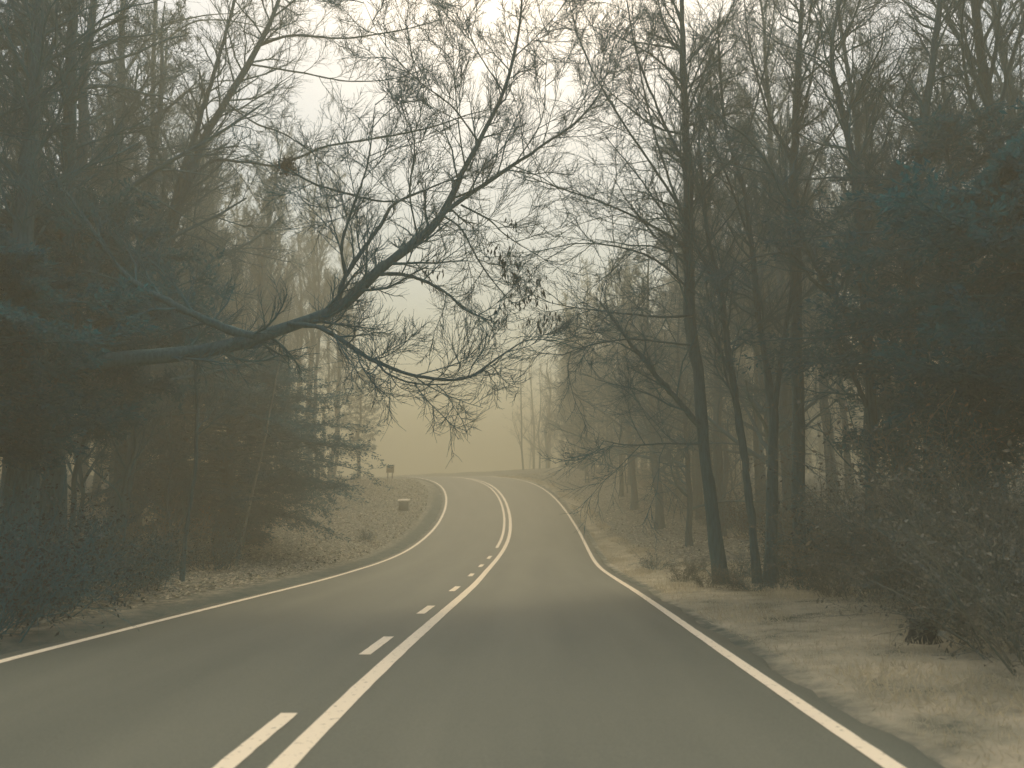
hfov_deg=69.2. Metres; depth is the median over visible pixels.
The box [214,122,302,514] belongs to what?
bare tree
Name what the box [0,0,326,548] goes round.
bare tree
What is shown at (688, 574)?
shrub
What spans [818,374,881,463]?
bare tree
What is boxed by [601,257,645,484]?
bare tree
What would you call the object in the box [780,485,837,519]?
shrub
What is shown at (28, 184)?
overhanging tree
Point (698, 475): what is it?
bare tree
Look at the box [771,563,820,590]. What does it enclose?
shrub
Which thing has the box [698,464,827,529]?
shrub
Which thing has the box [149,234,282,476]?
bare tree
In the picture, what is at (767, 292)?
bare tree
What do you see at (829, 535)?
shrub
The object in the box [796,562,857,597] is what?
shrub
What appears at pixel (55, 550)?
shrub
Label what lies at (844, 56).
bare tree
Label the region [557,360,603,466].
bare tree
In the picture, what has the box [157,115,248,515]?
bare tree
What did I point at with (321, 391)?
bare tree
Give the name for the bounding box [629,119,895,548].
bare tree
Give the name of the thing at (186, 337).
evergreen tree
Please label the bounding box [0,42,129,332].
bare tree
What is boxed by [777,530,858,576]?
shrub
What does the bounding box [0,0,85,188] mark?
bare tree
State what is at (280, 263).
bare tree
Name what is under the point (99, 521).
shrub
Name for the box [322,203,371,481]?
bare tree
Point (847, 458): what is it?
bare tree
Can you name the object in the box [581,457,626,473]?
shrub
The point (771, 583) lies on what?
shrub
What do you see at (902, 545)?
shrub
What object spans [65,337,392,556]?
cedar tree
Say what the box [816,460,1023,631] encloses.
shrub
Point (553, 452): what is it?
bare tree
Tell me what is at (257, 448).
cedar tree
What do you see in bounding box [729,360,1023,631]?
shrub
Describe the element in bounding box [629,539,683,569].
shrub
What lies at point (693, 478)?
bare tree
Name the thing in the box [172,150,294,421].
bare tree
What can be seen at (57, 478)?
tall tree
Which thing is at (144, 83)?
bare tree
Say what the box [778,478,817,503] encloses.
shrub
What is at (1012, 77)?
bare tree
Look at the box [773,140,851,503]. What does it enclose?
bare tree
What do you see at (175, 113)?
bare tree
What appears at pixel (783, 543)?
shrub
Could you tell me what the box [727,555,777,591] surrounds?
shrub
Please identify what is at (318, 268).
bare tree
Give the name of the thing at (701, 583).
shrub
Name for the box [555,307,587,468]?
bare tree
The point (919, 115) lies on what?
bare tree
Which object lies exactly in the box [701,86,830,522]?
bare tree
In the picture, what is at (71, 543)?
shrub
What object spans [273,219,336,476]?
bare tree
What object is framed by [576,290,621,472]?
bare tree
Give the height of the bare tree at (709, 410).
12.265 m
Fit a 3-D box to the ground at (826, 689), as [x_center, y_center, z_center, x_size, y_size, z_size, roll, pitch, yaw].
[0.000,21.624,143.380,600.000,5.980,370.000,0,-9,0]
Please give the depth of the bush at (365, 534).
31.05 m
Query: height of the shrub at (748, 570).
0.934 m
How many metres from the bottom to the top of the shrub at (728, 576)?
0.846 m
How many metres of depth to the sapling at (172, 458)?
20.76 m
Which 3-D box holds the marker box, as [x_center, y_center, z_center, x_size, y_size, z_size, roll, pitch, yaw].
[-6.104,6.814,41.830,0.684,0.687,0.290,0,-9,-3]
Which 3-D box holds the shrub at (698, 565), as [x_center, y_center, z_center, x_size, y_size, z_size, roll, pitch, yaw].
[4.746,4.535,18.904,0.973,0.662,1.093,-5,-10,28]
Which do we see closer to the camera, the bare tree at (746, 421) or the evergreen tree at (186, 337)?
the evergreen tree at (186, 337)
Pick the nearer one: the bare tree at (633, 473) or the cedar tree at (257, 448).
the cedar tree at (257, 448)
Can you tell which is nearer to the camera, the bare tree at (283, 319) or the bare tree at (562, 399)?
the bare tree at (283, 319)
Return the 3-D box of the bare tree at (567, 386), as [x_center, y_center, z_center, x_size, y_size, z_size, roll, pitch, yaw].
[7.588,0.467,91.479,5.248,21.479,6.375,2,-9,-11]
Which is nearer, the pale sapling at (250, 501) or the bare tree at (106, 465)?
the pale sapling at (250, 501)
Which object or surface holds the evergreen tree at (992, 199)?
on the ground at (826, 689)
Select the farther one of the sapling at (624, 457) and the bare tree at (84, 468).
the sapling at (624, 457)
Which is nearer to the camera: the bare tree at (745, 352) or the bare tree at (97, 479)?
the bare tree at (97, 479)
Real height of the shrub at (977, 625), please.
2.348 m
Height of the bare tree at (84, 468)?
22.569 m
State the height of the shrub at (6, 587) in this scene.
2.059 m
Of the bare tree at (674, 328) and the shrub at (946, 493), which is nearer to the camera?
the shrub at (946, 493)
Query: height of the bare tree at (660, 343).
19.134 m
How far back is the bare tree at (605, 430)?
57.52 m
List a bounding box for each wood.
[0,312,345,475]
[502,280,1023,473]
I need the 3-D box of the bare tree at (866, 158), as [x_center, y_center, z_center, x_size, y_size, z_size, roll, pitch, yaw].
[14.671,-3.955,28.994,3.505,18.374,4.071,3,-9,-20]
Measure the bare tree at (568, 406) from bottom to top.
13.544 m
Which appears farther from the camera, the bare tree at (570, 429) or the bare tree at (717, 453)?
the bare tree at (570, 429)
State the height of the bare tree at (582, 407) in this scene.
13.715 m
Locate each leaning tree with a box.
[111,0,521,552]
[585,0,818,583]
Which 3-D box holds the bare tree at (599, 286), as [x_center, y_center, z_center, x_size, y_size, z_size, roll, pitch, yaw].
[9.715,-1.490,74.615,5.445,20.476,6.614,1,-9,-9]
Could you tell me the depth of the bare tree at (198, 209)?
40.27 m
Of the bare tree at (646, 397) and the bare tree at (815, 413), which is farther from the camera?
the bare tree at (815, 413)
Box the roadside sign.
[386,464,393,478]
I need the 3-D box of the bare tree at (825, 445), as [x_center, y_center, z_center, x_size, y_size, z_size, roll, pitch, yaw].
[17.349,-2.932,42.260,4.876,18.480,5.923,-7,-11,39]
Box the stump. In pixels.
[905,619,943,644]
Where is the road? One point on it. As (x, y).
(494, 622)
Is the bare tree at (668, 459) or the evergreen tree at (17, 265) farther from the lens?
the bare tree at (668, 459)
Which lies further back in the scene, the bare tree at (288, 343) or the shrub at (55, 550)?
the bare tree at (288, 343)
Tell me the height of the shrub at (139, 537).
2.137 m
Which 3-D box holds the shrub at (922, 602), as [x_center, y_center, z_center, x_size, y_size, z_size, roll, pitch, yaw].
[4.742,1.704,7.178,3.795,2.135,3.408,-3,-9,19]
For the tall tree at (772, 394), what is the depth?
16.84 m
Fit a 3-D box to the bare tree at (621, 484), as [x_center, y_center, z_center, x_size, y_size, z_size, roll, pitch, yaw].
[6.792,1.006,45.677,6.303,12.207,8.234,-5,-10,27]
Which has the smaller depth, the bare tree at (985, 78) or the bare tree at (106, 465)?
the bare tree at (985, 78)
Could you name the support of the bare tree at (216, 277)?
on the ground at (826, 689)
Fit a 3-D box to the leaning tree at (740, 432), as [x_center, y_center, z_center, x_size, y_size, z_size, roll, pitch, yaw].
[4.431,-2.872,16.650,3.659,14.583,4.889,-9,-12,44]
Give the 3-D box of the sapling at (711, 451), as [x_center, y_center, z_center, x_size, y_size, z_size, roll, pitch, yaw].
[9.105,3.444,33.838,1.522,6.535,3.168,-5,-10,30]
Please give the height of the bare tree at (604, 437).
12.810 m
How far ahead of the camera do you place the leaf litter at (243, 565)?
27.79 m
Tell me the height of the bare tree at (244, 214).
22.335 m
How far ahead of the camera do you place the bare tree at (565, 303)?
75.18 m
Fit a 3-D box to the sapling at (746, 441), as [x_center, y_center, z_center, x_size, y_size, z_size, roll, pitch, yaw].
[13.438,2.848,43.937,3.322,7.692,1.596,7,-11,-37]
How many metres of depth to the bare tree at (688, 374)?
55.23 m
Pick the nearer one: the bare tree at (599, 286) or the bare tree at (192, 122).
the bare tree at (192, 122)
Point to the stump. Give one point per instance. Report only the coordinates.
(931, 637)
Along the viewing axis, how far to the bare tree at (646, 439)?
73.24 m
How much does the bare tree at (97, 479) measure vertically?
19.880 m
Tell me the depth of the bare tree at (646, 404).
75.75 m
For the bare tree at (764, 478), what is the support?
on the ground at (826, 689)
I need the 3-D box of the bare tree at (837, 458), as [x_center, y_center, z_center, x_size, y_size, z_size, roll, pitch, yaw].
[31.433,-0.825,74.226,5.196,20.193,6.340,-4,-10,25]
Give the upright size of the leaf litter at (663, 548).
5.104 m
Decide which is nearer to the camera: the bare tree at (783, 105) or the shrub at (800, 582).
the shrub at (800, 582)
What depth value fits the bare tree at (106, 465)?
52.68 m
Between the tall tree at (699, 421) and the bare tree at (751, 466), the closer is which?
the tall tree at (699, 421)
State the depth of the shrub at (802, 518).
12.63 m
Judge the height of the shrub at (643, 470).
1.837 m
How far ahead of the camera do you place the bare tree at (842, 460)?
88.61 m
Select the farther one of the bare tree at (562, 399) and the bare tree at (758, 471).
the bare tree at (562, 399)
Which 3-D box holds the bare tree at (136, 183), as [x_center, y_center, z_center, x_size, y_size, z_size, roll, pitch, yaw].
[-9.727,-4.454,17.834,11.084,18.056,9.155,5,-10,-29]
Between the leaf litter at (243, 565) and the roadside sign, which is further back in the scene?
the roadside sign
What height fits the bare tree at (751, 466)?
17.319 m
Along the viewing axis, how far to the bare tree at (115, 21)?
14.65 m
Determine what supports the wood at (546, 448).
on the ground at (826, 689)
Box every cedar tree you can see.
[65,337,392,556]
[104,372,345,534]
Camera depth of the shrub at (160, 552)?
13.98 m
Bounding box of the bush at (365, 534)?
[350,527,375,540]
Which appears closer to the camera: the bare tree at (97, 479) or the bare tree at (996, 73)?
the bare tree at (996, 73)
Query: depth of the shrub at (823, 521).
16.88 m
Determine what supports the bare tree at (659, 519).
on the ground at (826, 689)
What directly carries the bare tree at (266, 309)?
on the ground at (826, 689)
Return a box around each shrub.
[0,438,168,646]
[0,459,168,596]
[0,487,132,642]
[0,490,157,617]
[21,505,171,604]
[38,470,166,589]
[39,493,198,599]
[66,497,207,573]
[67,504,139,552]
[93,491,230,569]
[99,521,202,590]
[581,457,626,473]
[627,459,650,479]
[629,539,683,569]
[665,556,705,580]
[678,551,709,572]
[678,565,725,587]
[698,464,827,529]
[698,552,771,589]
[704,544,762,576]
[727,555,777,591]
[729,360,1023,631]
[740,426,1023,591]
[745,511,832,575]
[749,441,1022,572]
[749,448,1023,610]
[756,480,895,574]
[756,566,794,589]
[758,494,886,590]
[768,439,1023,617]
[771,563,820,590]
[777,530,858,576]
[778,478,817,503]
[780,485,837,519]
[796,455,1023,671]
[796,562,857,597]
[799,411,1023,609]
[802,442,1023,648]
[814,439,1023,674]
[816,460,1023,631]
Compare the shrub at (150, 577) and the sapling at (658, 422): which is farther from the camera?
the sapling at (658, 422)
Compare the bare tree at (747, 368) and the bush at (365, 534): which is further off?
the bare tree at (747, 368)
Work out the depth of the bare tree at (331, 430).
129.83 m
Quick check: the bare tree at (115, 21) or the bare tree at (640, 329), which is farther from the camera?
the bare tree at (640, 329)
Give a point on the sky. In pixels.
(412, 450)
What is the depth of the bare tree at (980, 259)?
24.57 m
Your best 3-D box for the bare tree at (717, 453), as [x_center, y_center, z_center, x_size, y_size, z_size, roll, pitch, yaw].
[8.774,-4.671,31.812,5.731,22.726,6.962,-8,-12,40]
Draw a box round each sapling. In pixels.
[115,389,228,560]
[141,393,232,561]
[234,285,293,566]
[610,407,638,492]
[639,371,669,467]
[694,394,722,473]
[712,407,766,516]
[728,370,751,492]
[793,275,898,534]
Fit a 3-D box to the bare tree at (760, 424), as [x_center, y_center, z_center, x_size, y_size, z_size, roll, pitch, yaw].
[10.044,-0.097,31.730,8.697,12.891,7.183,-3,-9,16]
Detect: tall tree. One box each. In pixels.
[0,0,160,558]
[53,0,264,549]
[95,0,302,541]
[472,0,793,583]
[632,0,836,582]
[710,0,930,576]
[786,0,1023,588]
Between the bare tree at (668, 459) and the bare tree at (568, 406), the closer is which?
the bare tree at (668, 459)
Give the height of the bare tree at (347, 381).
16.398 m
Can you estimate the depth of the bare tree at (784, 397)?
28.06 m
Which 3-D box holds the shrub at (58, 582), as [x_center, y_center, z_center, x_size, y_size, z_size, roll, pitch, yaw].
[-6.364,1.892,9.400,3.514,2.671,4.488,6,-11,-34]
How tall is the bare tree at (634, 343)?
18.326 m
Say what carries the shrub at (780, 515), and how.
on the ground at (826, 689)
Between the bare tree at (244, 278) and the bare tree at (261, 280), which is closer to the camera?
the bare tree at (261, 280)
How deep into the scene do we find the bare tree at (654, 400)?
68.02 m
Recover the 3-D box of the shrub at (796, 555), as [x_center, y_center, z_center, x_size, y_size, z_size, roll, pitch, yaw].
[6.617,3.147,14.610,3.408,2.135,3.795,-5,-10,31]
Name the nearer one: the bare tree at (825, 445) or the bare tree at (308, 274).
the bare tree at (825, 445)
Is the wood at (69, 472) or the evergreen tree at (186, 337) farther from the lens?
the wood at (69, 472)
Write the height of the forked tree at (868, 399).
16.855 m
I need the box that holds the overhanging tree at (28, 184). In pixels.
[0,0,655,608]
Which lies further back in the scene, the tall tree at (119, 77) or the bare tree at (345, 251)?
the bare tree at (345, 251)
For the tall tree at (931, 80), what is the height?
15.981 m
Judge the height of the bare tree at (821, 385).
14.744 m
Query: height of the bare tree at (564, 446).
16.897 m
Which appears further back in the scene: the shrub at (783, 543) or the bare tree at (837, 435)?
the bare tree at (837, 435)
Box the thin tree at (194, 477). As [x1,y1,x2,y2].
[139,209,242,581]
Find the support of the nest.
on the overhanging tree at (28, 184)
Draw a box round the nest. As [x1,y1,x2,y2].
[272,156,301,177]
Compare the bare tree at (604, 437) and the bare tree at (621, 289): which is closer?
the bare tree at (621, 289)
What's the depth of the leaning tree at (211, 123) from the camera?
21.00 m
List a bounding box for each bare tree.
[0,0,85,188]
[0,0,173,386]
[0,0,213,527]
[0,0,306,480]
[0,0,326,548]
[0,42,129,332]
[0,91,230,545]
[0,119,44,212]
[51,76,158,492]
[84,170,239,505]
[90,3,257,532]
[91,112,141,497]
[103,439,108,475]
[127,78,244,470]
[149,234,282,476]
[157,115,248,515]
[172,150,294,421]
[173,151,222,361]
[180,195,231,470]
[212,186,253,470]
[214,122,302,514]
[216,163,298,370]
[219,222,257,328]
[221,167,296,479]
[237,205,296,462]
[239,266,291,386]
[245,179,308,469]
[267,244,321,443]
[273,138,349,476]
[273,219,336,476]
[289,206,349,486]
[302,267,374,476]
[314,280,369,477]
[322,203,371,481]
[325,388,334,457]
[529,320,619,470]
[538,318,623,482]
[541,265,693,509]
[548,420,559,465]
[551,412,595,461]
[553,347,618,452]
[554,291,585,467]
[554,311,592,466]
[554,344,574,465]
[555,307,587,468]
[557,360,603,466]
[565,257,620,467]
[567,307,668,496]
[572,244,734,528]
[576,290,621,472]
[581,275,620,466]
[581,343,664,475]
[593,403,626,465]
[600,243,644,442]
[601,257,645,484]
[602,314,686,465]
[609,318,688,458]
[611,327,683,466]
[614,272,652,466]
[620,282,787,546]
[625,302,751,510]
[627,266,669,469]
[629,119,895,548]
[633,376,670,467]
[639,248,697,498]
[642,157,742,519]
[642,235,862,509]
[643,15,787,536]
[649,283,676,468]
[652,200,707,429]
[660,221,699,476]
[661,347,733,448]
[667,177,774,529]
[671,150,748,411]
[701,0,888,537]
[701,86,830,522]
[707,345,813,472]
[715,120,819,509]
[716,233,753,434]
[722,340,753,456]
[728,129,815,495]
[733,82,825,461]
[738,348,761,470]
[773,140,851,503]
[778,355,815,475]
[786,132,855,494]
[789,0,940,523]
[801,204,844,492]
[804,128,1009,503]
[804,366,862,472]
[805,346,840,472]
[805,377,837,472]
[807,25,1022,511]
[816,193,848,473]
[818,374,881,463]
[822,80,897,389]
[829,341,864,473]
[833,401,849,468]
[838,48,1023,470]
[844,142,901,390]
[856,0,1023,360]
[867,0,1023,190]
[885,49,971,491]
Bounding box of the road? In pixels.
[0,476,944,767]
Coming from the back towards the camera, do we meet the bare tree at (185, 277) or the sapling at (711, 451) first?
the sapling at (711, 451)
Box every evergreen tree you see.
[0,175,240,547]
[0,224,170,479]
[317,370,391,478]
[718,94,1023,576]
[782,143,1023,522]
[799,96,1023,476]
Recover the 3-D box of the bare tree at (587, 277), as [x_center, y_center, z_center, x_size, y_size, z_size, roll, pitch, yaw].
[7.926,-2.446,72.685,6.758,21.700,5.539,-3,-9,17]
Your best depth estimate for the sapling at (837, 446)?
16.82 m
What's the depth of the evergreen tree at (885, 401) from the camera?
17.35 m
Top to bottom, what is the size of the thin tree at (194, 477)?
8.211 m
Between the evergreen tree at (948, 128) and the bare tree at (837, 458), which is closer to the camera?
the evergreen tree at (948, 128)
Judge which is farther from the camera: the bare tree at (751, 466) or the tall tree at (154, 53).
the bare tree at (751, 466)
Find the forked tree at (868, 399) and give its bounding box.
[668,0,960,588]
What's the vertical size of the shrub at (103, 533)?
2.404 m
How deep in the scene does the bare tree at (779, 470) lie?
51.36 m
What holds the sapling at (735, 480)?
on the ground at (826, 689)
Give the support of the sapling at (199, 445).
on the ground at (826, 689)
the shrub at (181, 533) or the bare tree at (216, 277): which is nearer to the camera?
the shrub at (181, 533)
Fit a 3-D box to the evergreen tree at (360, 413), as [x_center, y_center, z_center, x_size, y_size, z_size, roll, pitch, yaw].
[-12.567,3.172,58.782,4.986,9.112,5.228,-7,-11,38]
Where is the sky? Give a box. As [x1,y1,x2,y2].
[0,0,1023,476]
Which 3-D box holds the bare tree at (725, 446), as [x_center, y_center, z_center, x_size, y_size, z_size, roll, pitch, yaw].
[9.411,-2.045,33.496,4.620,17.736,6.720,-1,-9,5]
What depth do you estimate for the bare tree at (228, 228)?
66.36 m
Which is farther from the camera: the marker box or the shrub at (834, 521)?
the marker box
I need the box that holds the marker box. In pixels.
[397,499,409,510]
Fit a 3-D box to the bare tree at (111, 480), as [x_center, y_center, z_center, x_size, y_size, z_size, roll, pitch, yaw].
[-17.996,-2.114,32.596,8.034,15.454,9.728,-3,-9,16]
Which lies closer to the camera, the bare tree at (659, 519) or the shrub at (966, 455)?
the shrub at (966, 455)
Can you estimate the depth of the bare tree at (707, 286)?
48.90 m
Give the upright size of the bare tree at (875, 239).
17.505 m
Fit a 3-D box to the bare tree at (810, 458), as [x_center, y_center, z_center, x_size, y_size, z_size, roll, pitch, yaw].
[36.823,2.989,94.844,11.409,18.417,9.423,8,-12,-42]
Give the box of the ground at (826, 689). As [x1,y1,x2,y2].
[0,467,1023,767]
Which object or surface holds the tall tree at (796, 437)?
on the ground at (826, 689)
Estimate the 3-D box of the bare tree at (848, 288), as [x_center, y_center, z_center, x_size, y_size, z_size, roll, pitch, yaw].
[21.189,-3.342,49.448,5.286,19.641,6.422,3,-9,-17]
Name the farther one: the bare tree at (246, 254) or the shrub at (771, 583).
the bare tree at (246, 254)
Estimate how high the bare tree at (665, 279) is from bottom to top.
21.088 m
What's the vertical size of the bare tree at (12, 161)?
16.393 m
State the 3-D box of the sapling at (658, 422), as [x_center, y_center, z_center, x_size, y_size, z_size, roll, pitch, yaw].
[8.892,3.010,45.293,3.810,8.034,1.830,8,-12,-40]
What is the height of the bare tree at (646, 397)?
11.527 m
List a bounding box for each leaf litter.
[0,476,428,632]
[506,466,1021,589]
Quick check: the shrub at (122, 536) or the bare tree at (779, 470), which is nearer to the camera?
the shrub at (122, 536)

